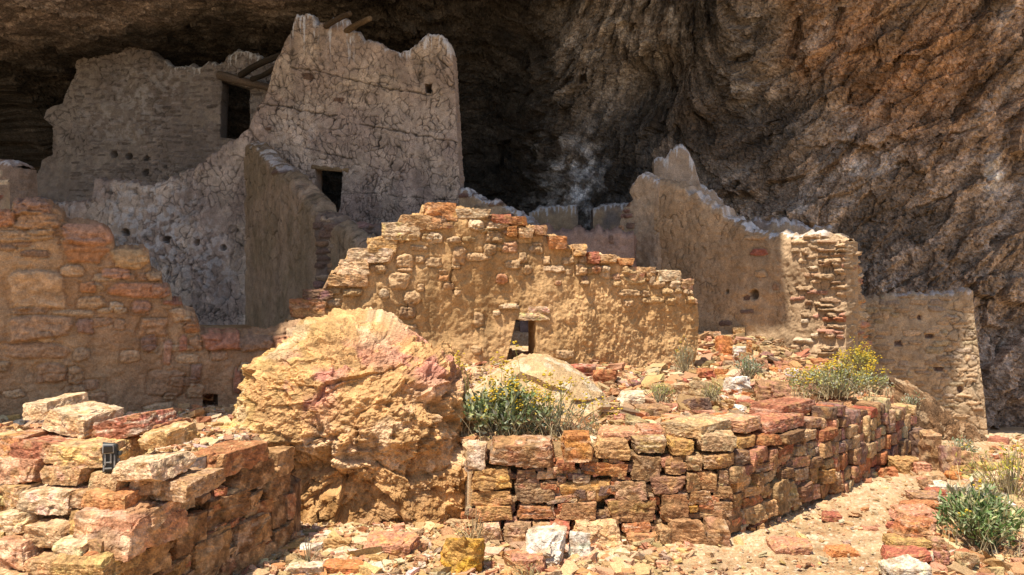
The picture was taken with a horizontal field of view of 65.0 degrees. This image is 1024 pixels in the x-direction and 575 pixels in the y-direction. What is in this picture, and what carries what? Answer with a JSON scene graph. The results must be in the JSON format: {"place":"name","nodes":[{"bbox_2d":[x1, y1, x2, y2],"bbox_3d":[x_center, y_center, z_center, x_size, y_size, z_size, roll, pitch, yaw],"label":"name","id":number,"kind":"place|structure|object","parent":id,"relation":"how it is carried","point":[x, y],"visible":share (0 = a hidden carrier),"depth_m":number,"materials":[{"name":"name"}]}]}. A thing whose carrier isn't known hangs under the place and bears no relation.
{"place":"outdoors","nodes":[
{"label":"outdoors","id":0,"kind":"place"},
{"bbox_2d":[0,0,1023,429],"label":"cliff","id":1,"kind":"structure","parent":0,"point":[886,136],"depth_m":16.98,"materials":[{"name":"brown stone"}]},
{"bbox_2d":[0,325,1023,574],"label":"ground","id":2,"kind":"structure","parent":0,"point":[864,547],"depth_m":5.21,"materials":[{"name":"beige gravel"}]},
{"bbox_2d":[0,159,37,208],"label":"wall stub","id":3,"kind":"object","parent":2,"relation":"on","point":[18,178],"depth_m":11.08,"materials":[{"name":"paint"}]},
{"bbox_2d":[0,196,301,415],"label":"stone wall","id":4,"kind":"structure","parent":2,"relation":"on","point":[92,309],"depth_m":6.71,"materials":[{"name":"stone"}]},
{"bbox_2d":[0,392,303,574],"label":"dry stone wall","id":5,"kind":"structure","parent":2,"relation":"on","point":[228,507],"depth_m":3.86,"materials":[{"name":"stone"}]},
{"bbox_2d":[102,442,122,472],"bbox_3d":[-1.870,0.791,3.762,0.079,0.142,0.069,0,0,-15],"label":"trail camera","id":6,"kind":"object","parent":5,"relation":"on","point":[111,453],"visible":0.99,"depth_m":3.74,"materials":[{"name":"plastic"}]},
{"bbox_2d":[103,446,112,452],"bbox_3d":[-1.875,0.751,3.730,0.040,0.034,0.010,0,0,-14],"label":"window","id":7,"kind":"structure","parent":6,"relation":"in","point":[106,449],"depth_m":3.73,"materials":[{"name":"glass"}]},
{"bbox_2d":[37,47,280,201],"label":"back wall","id":8,"kind":"structure","parent":2,"relation":"on","point":[148,116],"depth_m":19.02,"materials":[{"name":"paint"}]},
{"bbox_2d":[38,11,464,324],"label":"two storey wall","id":9,"kind":"structure","parent":2,"relation":"on","point":[377,124],"depth_m":14.95,"materials":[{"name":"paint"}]},
{"bbox_2d":[285,561,324,574],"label":"loose stone","id":10,"kind":"object","parent":2,"relation":"on","point":[311,568],"visible":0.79,"depth_m":4.45,"materials":[{"name":"stone"}]},
{"bbox_2d":[291,538,324,561],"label":"dry tuft","id":11,"kind":"object","parent":2,"relation":"on","point":[307,557],"visible":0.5,"depth_m":4.61,"materials":[{"name":"beige plant"}]},
{"bbox_2d":[243,139,377,327],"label":"cross wall","id":12,"kind":"structure","parent":2,"relation":"on","point":[285,204],"depth_m":13.01,"materials":[{"name":"paint"}]},
{"bbox_2d":[300,542,322,551],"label":"loose stone","id":13,"kind":"object","parent":2,"relation":"on","point":[314,546],"visible":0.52,"depth_m":4.83,"materials":[{"name":"stone"}]},
{"bbox_2d":[323,536,351,549],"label":"loose stone","id":14,"kind":"object","parent":2,"relation":"on","point":[334,542],"visible":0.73,"depth_m":4.88,"materials":[{"name":"stone"}]},
{"bbox_2d":[323,558,363,574],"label":"loose stone","id":15,"kind":"object","parent":2,"relation":"on","point":[348,566],"visible":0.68,"depth_m":4.48,"materials":[{"name":"stone"}]},
{"bbox_2d":[217,307,471,526],"bbox_3d":[-1.173,1.058,5.937,1.822,1.821,1.293,0,0,0],"label":"boulder","id":16,"kind":"object","parent":2,"relation":"on","point":[360,410],"visible":0.84,"depth_m":5.46,"materials":[{"name":"beige stone"}]},
{"bbox_2d":[312,211,381,288],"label":"wall","id":17,"kind":"structure","parent":2,"relation":"on","point":[325,224],"depth_m":10.91,"materials":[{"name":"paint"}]},
{"bbox_2d":[359,553,388,563],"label":"loose stone","id":18,"kind":"object","parent":2,"relation":"on","point":[375,557],"visible":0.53,"depth_m":4.67,"materials":[{"name":"stone"}]},
{"bbox_2d":[363,530,419,558],"bbox_3d":[-0.730,1.558,4.858,0.325,0.123,0.249,0,0,7],"label":"loose stone","id":19,"kind":"object","parent":2,"relation":"on","point":[399,544],"visible":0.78,"depth_m":4.81,"materials":[{"name":"stone"}]},
{"bbox_2d":[413,556,428,565],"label":"loose stone","id":20,"kind":"object","parent":2,"relation":"on","point":[420,559],"visible":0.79,"depth_m":4.62,"materials":[{"name":"stone"}]},
{"bbox_2d":[440,536,485,573],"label":"loose stone","id":21,"kind":"object","parent":2,"relation":"on","point":[462,554],"visible":0.9,"depth_m":4.47,"materials":[{"name":"stone"}]},
{"bbox_2d":[451,508,504,540],"bbox_3d":[-0.215,1.495,4.963,0.333,0.254,0.322,0,0,-29],"label":"dry tuft","id":22,"kind":"object","parent":2,"relation":"on","point":[471,533],"visible":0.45,"depth_m":4.97,"materials":[{"name":"beige plant"}]},
{"bbox_2d":[284,202,698,367],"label":"sunlit wall","id":23,"kind":"structure","parent":2,"relation":"on","point":[473,284],"depth_m":8.72,"materials":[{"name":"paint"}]},
{"bbox_2d":[459,187,540,326],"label":"wall","id":24,"kind":"structure","parent":2,"relation":"on","point":[470,198],"depth_m":14.39,"materials":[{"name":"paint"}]},
{"bbox_2d":[454,341,567,440],"bbox_3d":[-0.042,0.770,5.766,0.874,0.777,0.594,0,0,17],"label":"flowering bush","id":25,"kind":"object","parent":2,"relation":"on","point":[484,407],"visible":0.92,"depth_m":5.68,"materials":[{"name":"green plant"}]},
{"bbox_2d":[507,559,540,574],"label":"dry tuft","id":26,"kind":"object","parent":2,"relation":"on","point":[521,571],"visible":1,"depth_m":4.35,"materials":[{"name":"beige plant"}]},
{"bbox_2d":[510,551,545,573],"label":"loose stone","id":27,"kind":"object","parent":2,"relation":"on","point":[524,558],"visible":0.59,"depth_m":4.46,"materials":[{"name":"stone"}]},
{"bbox_2d":[469,353,610,419],"bbox_3d":[0.203,0.979,6.525,1.409,0.864,1.067,0,0,0],"label":"boulder","id":28,"kind":"object","parent":2,"relation":"on","point":[535,366],"visible":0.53,"depth_m":6.39,"materials":[{"name":"beige stone"}]},
{"bbox_2d":[525,523,566,566],"bbox_3d":[0.190,1.507,4.682,0.239,0.227,0.218,0,0,14],"label":"loose stone","id":29,"kind":"object","parent":2,"relation":"on","point":[548,542],"visible":0.78,"depth_m":4.65,"materials":[{"name":"stone"}]},
{"bbox_2d":[528,204,578,229],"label":"wall","id":30,"kind":"structure","parent":2,"relation":"on","point":[557,217],"depth_m":17.18,"materials":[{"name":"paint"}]},
{"bbox_2d":[505,370,622,439],"bbox_3d":[0.354,0.841,5.801,0.848,0.523,0.450,0,0,0],"label":"flowering bush","id":31,"kind":"object","parent":2,"relation":"on","point":[558,422],"visible":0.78,"depth_m":5.72,"materials":[{"name":"green plant"}]},
{"bbox_2d":[519,222,636,331],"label":"wall","id":32,"kind":"structure","parent":2,"relation":"on","point":[618,241],"depth_m":12.39,"materials":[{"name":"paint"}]},
{"bbox_2d":[568,531,591,557],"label":"loose stone","id":33,"kind":"object","parent":2,"relation":"on","point":[579,543],"visible":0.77,"depth_m":4.71,"materials":[{"name":"stone"}]},
{"bbox_2d":[576,560,587,568],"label":"loose stone","id":34,"kind":"object","parent":2,"relation":"on","point":[581,563],"visible":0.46,"depth_m":4.53,"materials":[{"name":"stone"}]},
{"bbox_2d":[570,363,595,376],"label":"loose stone","id":35,"kind":"object","parent":2,"relation":"on","point":[586,369],"visible":0.37,"depth_m":7.91,"materials":[{"name":"stone"}]},
{"bbox_2d":[593,369,617,382],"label":"loose stone","id":36,"kind":"object","parent":2,"relation":"on","point":[603,375],"visible":0.68,"depth_m":7.68,"materials":[{"name":"stone"}]},
{"bbox_2d":[590,202,627,229],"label":"wall","id":37,"kind":"structure","parent":2,"relation":"on","point":[606,215],"depth_m":17.01,"materials":[{"name":"paint"}]},
{"bbox_2d":[617,390,645,405],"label":"loose stone","id":38,"kind":"object","parent":2,"relation":"on","point":[632,397],"visible":0.61,"depth_m":6.53,"materials":[{"name":"stone"}]},
{"bbox_2d":[625,416,649,425],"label":"loose stone","id":39,"kind":"object","parent":2,"relation":"on","point":[631,423],"visible":0.29,"depth_m":5.76,"materials":[{"name":"stone"}]},
{"bbox_2d":[619,172,663,269],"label":"wall pillar","id":40,"kind":"structure","parent":2,"relation":"on","point":[637,216],"depth_m":12.96,"materials":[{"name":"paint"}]},
{"bbox_2d":[460,396,844,547],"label":"dry stone wall","id":41,"kind":"structure","parent":2,"relation":"on","point":[719,479],"depth_m":5.10,"materials":[{"name":"stone"}]},
{"bbox_2d":[634,403,671,416],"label":"loose stone","id":42,"kind":"object","parent":2,"relation":"on","point":[658,409],"visible":0.59,"depth_m":6.30,"materials":[{"name":"stone"}]},
{"bbox_2d":[641,382,680,402],"bbox_3d":[1.250,0.879,6.764,0.314,0.167,0.292,0,0,-35],"label":"desert plant","id":43,"kind":"object","parent":2,"relation":"on","point":[660,397],"visible":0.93,"depth_m":6.75,"materials":[{"name":"green plant"}]},
{"bbox_2d":[670,382,688,396],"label":"loose stone","id":44,"kind":"object","parent":2,"relation":"on","point":[678,387],"visible":0.45,"depth_m":7.12,"materials":[{"name":"stone"}]},
{"bbox_2d":[666,336,697,371],"bbox_3d":[1.792,0.696,8.478,0.329,0.386,0.300,0,0,0],"label":"desert plant","id":45,"kind":"object","parent":2,"relation":"on","point":[684,366],"visible":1,"depth_m":8.50,"materials":[{"name":"green plant"}]},
{"bbox_2d":[652,144,723,204],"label":"wall gable","id":46,"kind":"structure","parent":2,"relation":"on","point":[677,164],"depth_m":15.12,"materials":[{"name":"paint"}]},
{"bbox_2d":[681,396,712,409],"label":"loose stone","id":47,"kind":"object","parent":2,"relation":"on","point":[698,403],"visible":0.62,"depth_m":6.47,"materials":[{"name":"stone"}]},
{"bbox_2d":[688,380,714,396],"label":"loose stone","id":48,"kind":"object","parent":2,"relation":"on","point":[694,386],"visible":0.53,"depth_m":7.01,"materials":[{"name":"stone"}]},
{"bbox_2d":[696,368,715,379],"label":"loose stone","id":49,"kind":"object","parent":2,"relation":"on","point":[707,373],"visible":0.66,"depth_m":8.29,"materials":[{"name":"stone"}]},
{"bbox_2d":[698,379,724,401],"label":"desert plant","id":50,"kind":"object","parent":2,"relation":"on","point":[713,397],"visible":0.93,"depth_m":6.67,"materials":[{"name":"green plant"}]},
{"bbox_2d":[714,368,728,374],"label":"loose stone","id":51,"kind":"object","parent":2,"relation":"on","point":[718,371],"visible":0.42,"depth_m":8.54,"materials":[{"name":"stone"}]},
{"bbox_2d":[714,399,733,407],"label":"loose stone","id":52,"kind":"object","parent":2,"relation":"on","point":[724,403],"visible":0.57,"depth_m":6.65,"materials":[{"name":"stone"}]},
{"bbox_2d":[715,335,733,355],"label":"loose stone","id":53,"kind":"object","parent":2,"relation":"on","point":[723,344],"visible":0.79,"depth_m":10.21,"materials":[{"name":"stone"}]},
{"bbox_2d":[723,375,751,392],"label":"loose stone","id":54,"kind":"object","parent":2,"relation":"on","point":[738,383],"visible":0.67,"depth_m":7.44,"materials":[{"name":"stone"}]},
{"bbox_2d":[732,326,744,333],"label":"loose stone","id":55,"kind":"object","parent":2,"relation":"on","point":[737,329],"visible":0.68,"depth_m":11.73,"materials":[{"name":"stone"}]},
{"bbox_2d":[732,346,745,357],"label":"loose stone","id":56,"kind":"object","parent":2,"relation":"on","point":[736,350],"visible":0.63,"depth_m":10.10,"materials":[{"name":"stone"}]},
{"bbox_2d":[732,353,765,379],"bbox_3d":[2.332,0.775,7.892,0.324,0.258,0.283,0,0,23],"label":"desert plant","id":57,"kind":"object","parent":2,"relation":"on","point":[748,371],"visible":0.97,"depth_m":7.88,"materials":[{"name":"green plant"}]},
{"bbox_2d":[746,340,751,355],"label":"loose stone","id":58,"kind":"object","parent":2,"relation":"on","point":[749,345],"visible":0.76,"depth_m":10.21,"materials":[{"name":"stone"}]},
{"bbox_2d":[654,179,857,365],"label":"long wall","id":59,"kind":"structure","parent":2,"relation":"on","point":[794,290],"depth_m":11.62,"materials":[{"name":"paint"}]},
{"bbox_2d":[752,358,767,370],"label":"loose stone","id":60,"kind":"object","parent":2,"relation":"on","point":[762,360],"visible":0.59,"depth_m":8.83,"materials":[{"name":"stone"}]},
{"bbox_2d":[756,345,780,354],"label":"loose stone","id":61,"kind":"object","parent":2,"relation":"on","point":[767,348],"visible":0.73,"depth_m":10.32,"materials":[{"name":"stone"}]},
{"bbox_2d":[754,379,791,400],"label":"loose stone","id":62,"kind":"object","parent":2,"relation":"on","point":[765,389],"visible":0.6,"depth_m":7.11,"materials":[{"name":"stone"}]},
{"bbox_2d":[773,360,787,367],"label":"loose stone","id":63,"kind":"object","parent":2,"relation":"on","point":[778,364],"visible":0.62,"depth_m":8.99,"materials":[{"name":"stone"}]},
{"bbox_2d":[765,535,813,554],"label":"loose stone","id":64,"kind":"object","parent":2,"relation":"on","point":[792,545],"visible":0.96,"depth_m":4.84,"materials":[{"name":"stone"}]},
{"bbox_2d":[753,217,832,233],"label":"wall","id":65,"kind":"structure","parent":2,"relation":"on","point":[779,225],"depth_m":13.17,"materials":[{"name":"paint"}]},
{"bbox_2d":[805,534,825,540],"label":"loose stone","id":66,"kind":"object","parent":2,"relation":"on","point":[810,537],"visible":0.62,"depth_m":5.08,"materials":[{"name":"stone"}]},
{"bbox_2d":[809,357,828,364],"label":"loose stone","id":67,"kind":"object","parent":2,"relation":"on","point":[819,360],"visible":0.56,"depth_m":9.34,"materials":[{"name":"stone"}]},
{"bbox_2d":[821,510,842,521],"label":"loose stone","id":68,"kind":"object","parent":2,"relation":"on","point":[831,516],"visible":0.95,"depth_m":5.54,"materials":[{"name":"stone"}]},
{"bbox_2d":[823,544,860,557],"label":"loose stone","id":69,"kind":"object","parent":2,"relation":"on","point":[839,550],"visible":1,"depth_m":4.81,"materials":[{"name":"stone"}]},
{"bbox_2d":[833,233,872,372],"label":"end wall","id":70,"kind":"structure","parent":2,"relation":"on","point":[863,316],"depth_m":11.65,"materials":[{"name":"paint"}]},
{"bbox_2d":[836,336,881,372],"bbox_3d":[4.010,0.787,9.385,0.517,0.434,0.484,0,0,0],"label":"flowering bush","id":71,"kind":"object","parent":2,"relation":"on","point":[858,359],"visible":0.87,"depth_m":9.37,"materials":[{"name":"yellow plant"}]},
{"bbox_2d":[807,396,916,494],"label":"dry stone wall","id":72,"kind":"structure","parent":2,"relation":"on","point":[871,437],"depth_m":6.67,"materials":[{"name":"stone"}]},
{"bbox_2d":[860,525,878,530],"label":"loose stone","id":73,"kind":"object","parent":2,"relation":"on","point":[869,528],"visible":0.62,"depth_m":5.25,"materials":[{"name":"stone"}]},
{"bbox_2d":[876,467,898,477],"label":"loose stone","id":74,"kind":"object","parent":2,"relation":"on","point":[889,471],"visible":0.84,"depth_m":6.74,"materials":[{"name":"stone"}]},
{"bbox_2d":[885,455,918,473],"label":"loose stone","id":75,"kind":"object","parent":2,"relation":"on","point":[902,464],"visible":0.63,"depth_m":6.88,"materials":[{"name":"stone"}]},
{"bbox_2d":[877,554,931,574],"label":"edging stone","id":76,"kind":"object","parent":2,"relation":"on","point":[906,564],"visible":1,"depth_m":4.34,"materials":[{"name":"stone"}]},
{"bbox_2d":[880,545,932,562],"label":"edging stone","id":77,"kind":"object","parent":2,"relation":"on","point":[922,554],"visible":0.78,"depth_m":4.60,"materials":[{"name":"stone"}]},
{"bbox_2d":[882,533,931,547],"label":"edging stone","id":78,"kind":"object","parent":2,"relation":"on","point":[892,539],"visible":0.62,"depth_m":4.83,"materials":[{"name":"stone"}]},
{"bbox_2d":[887,514,940,538],"bbox_3d":[2.486,1.507,4.982,0.289,0.155,0.216,0,0,-12],"label":"edging stone","id":79,"kind":"object","parent":2,"relation":"on","point":[923,525],"visible":0.7,"depth_m":4.92,"materials":[{"name":"stone"}]},
{"bbox_2d":[888,503,940,522],"bbox_3d":[2.726,1.535,5.434,0.296,0.100,0.241,0,0,0],"label":"edging stone","id":80,"kind":"object","parent":2,"relation":"on","point":[896,511],"visible":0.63,"depth_m":5.43,"materials":[{"name":"stone"}]},
{"bbox_2d":[908,426,923,457],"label":"loose stone","id":81,"kind":"object","parent":2,"relation":"on","point":[913,436],"visible":0.32,"depth_m":7.46,"materials":[{"name":"stone"}]},
{"bbox_2d":[899,499,940,510],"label":"edging stone","id":82,"kind":"object","parent":2,"relation":"on","point":[932,504],"visible":0.41,"depth_m":5.70,"materials":[{"name":"stone"}]},
{"bbox_2d":[913,461,931,474],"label":"loose stone","id":83,"kind":"object","parent":2,"relation":"on","point":[921,466],"visible":0.7,"depth_m":6.79,"materials":[{"name":"stone"}]},
{"bbox_2d":[904,490,941,501],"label":"edging stone","id":84,"kind":"object","parent":2,"relation":"on","point":[923,494],"visible":0.62,"depth_m":5.92,"materials":[{"name":"stone"}]},
{"bbox_2d":[863,287,988,435],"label":"wall","id":85,"kind":"structure","parent":2,"relation":"on","point":[927,342],"depth_m":12.19,"materials":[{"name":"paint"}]},
{"bbox_2d":[918,479,933,488],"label":"edging stone","id":86,"kind":"object","parent":2,"relation":"on","point":[923,483],"visible":0.74,"depth_m":6.27,"materials":[{"name":"stone"}]},
{"bbox_2d":[917,429,941,469],"bbox_3d":[3.687,1.430,7.054,0.205,0.356,0.159,0,0,0],"label":"loose stone","id":87,"kind":"object","parent":2,"relation":"on","point":[930,441],"visible":0.76,"depth_m":7.01,"materials":[{"name":"stone"}]},
{"bbox_2d":[875,377,987,442],"bbox_3d":[4.763,1.632,8.342,1.771,1.328,1.418,0,0,0],"label":"rock outcrop","id":88,"kind":"object","parent":2,"relation":"on","point":[933,414],"visible":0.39,"depth_m":8.29,"materials":[{"name":"brown stone"}]},
{"bbox_2d":[901,391,925,408],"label":"desert plant","id":89,"kind":"object","parent":88,"relation":"on","point":[910,401],"visible":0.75,"depth_m":8.30,"materials":[{"name":"green plant"}]},
{"bbox_2d":[918,471,946,480],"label":"edging stone","id":90,"kind":"object","parent":2,"relation":"on","point":[930,475],"visible":0.84,"depth_m":6.53,"materials":[{"name":"stone"}]},
{"bbox_2d":[924,487,948,497],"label":"edging stone","id":91,"kind":"object","parent":2,"relation":"on","point":[937,489],"visible":0.41,"depth_m":6.05,"materials":[{"name":"stone"}]},
{"bbox_2d":[927,535,948,550],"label":"edging stone","id":92,"kind":"object","parent":2,"relation":"on","point":[939,543],"visible":0.92,"depth_m":4.80,"materials":[{"name":"stone"}]},
{"bbox_2d":[928,480,951,490],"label":"edging stone","id":93,"kind":"object","parent":2,"relation":"on","point":[941,484],"visible":0.42,"depth_m":6.27,"materials":[{"name":"stone"}]},
{"bbox_2d":[933,551,950,565],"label":"edging stone","id":94,"kind":"object","parent":2,"relation":"on","point":[942,557],"visible":0.94,"depth_m":4.56,"materials":[{"name":"stone"}]},
{"bbox_2d":[937,445,960,472],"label":"loose stone","id":95,"kind":"object","parent":2,"relation":"on","point":[948,457],"visible":0.72,"depth_m":6.87,"materials":[{"name":"stone"}]},
{"bbox_2d":[944,470,962,479],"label":"edging stone","id":96,"kind":"object","parent":2,"relation":"on","point":[952,474],"visible":0.8,"depth_m":6.60,"materials":[{"name":"stone"}]},
{"bbox_2d":[942,435,979,452],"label":"desert plant","id":97,"kind":"object","parent":2,"relation":"on","point":[957,442],"visible":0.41,"depth_m":7.49,"materials":[{"name":"green plant"}]},
{"bbox_2d":[950,465,973,473],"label":"edging stone","id":98,"kind":"object","parent":2,"relation":"on","point":[954,468],"visible":0.62,"depth_m":6.78,"materials":[{"name":"stone"}]},
{"bbox_2d":[953,551,978,569],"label":"edging stone","id":99,"kind":"object","parent":2,"relation":"on","point":[967,560],"visible":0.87,"depth_m":4.48,"materials":[{"name":"stone"}]},
{"bbox_2d":[960,450,979,468],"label":"loose stone","id":100,"kind":"object","parent":2,"relation":"on","point":[966,455],"visible":0.37,"depth_m":7.00,"materials":[{"name":"stone"}]},
{"bbox_2d":[934,476,1006,519],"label":"flowers","id":101,"kind":"object","parent":2,"relation":"on","point":[966,489],"visible":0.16,"depth_m":5.54,"materials":[{"name":"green plant"}]},
{"bbox_2d":[931,479,1023,557],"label":"green shrub","id":102,"kind":"object","parent":2,"relation":"on","point":[984,521],"visible":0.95,"depth_m":4.89,"materials":[{"name":"green plant"}]},
{"bbox_2d":[948,441,1023,500],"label":"desert plant","id":103,"kind":"object","parent":2,"relation":"on","point":[1012,480],"visible":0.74,"depth_m":6.11,"materials":[{"name":"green plant"}]},
{"bbox_2d":[974,461,1001,472],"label":"loose stone","id":104,"kind":"object","parent":2,"relation":"on","point":[980,464],"visible":0.35,"depth_m":6.83,"materials":[{"name":"stone"}]},
{"bbox_2d":[981,477,1006,489],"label":"edging stone","id":105,"kind":"object","parent":2,"relation":"on","point":[999,482],"visible":0.29,"depth_m":6.22,"materials":[{"name":"stone"}]},
{"bbox_2d":[985,469,1022,485],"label":"loose stone","id":106,"kind":"object","parent":2,"relation":"on","point":[1019,481],"visible":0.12,"depth_m":6.51,"materials":[{"name":"stone"}]},
{"bbox_2d":[987,433,1023,437],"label":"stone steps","id":107,"kind":"structure","parent":2,"relation":"on","point":[1009,435],"depth_m":12.07,"materials":[{"name":"stone"}]},
{"bbox_2d":[783,352,896,399],"bbox_3d":[2.983,0.807,7.385,1.079,0.442,0.662,0,0,0],"label":"flowering bush","id":108,"kind":"object","parent":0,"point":[831,385],"visible":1,"depth_m":7.36,"materials":[{"name":"green plant"}]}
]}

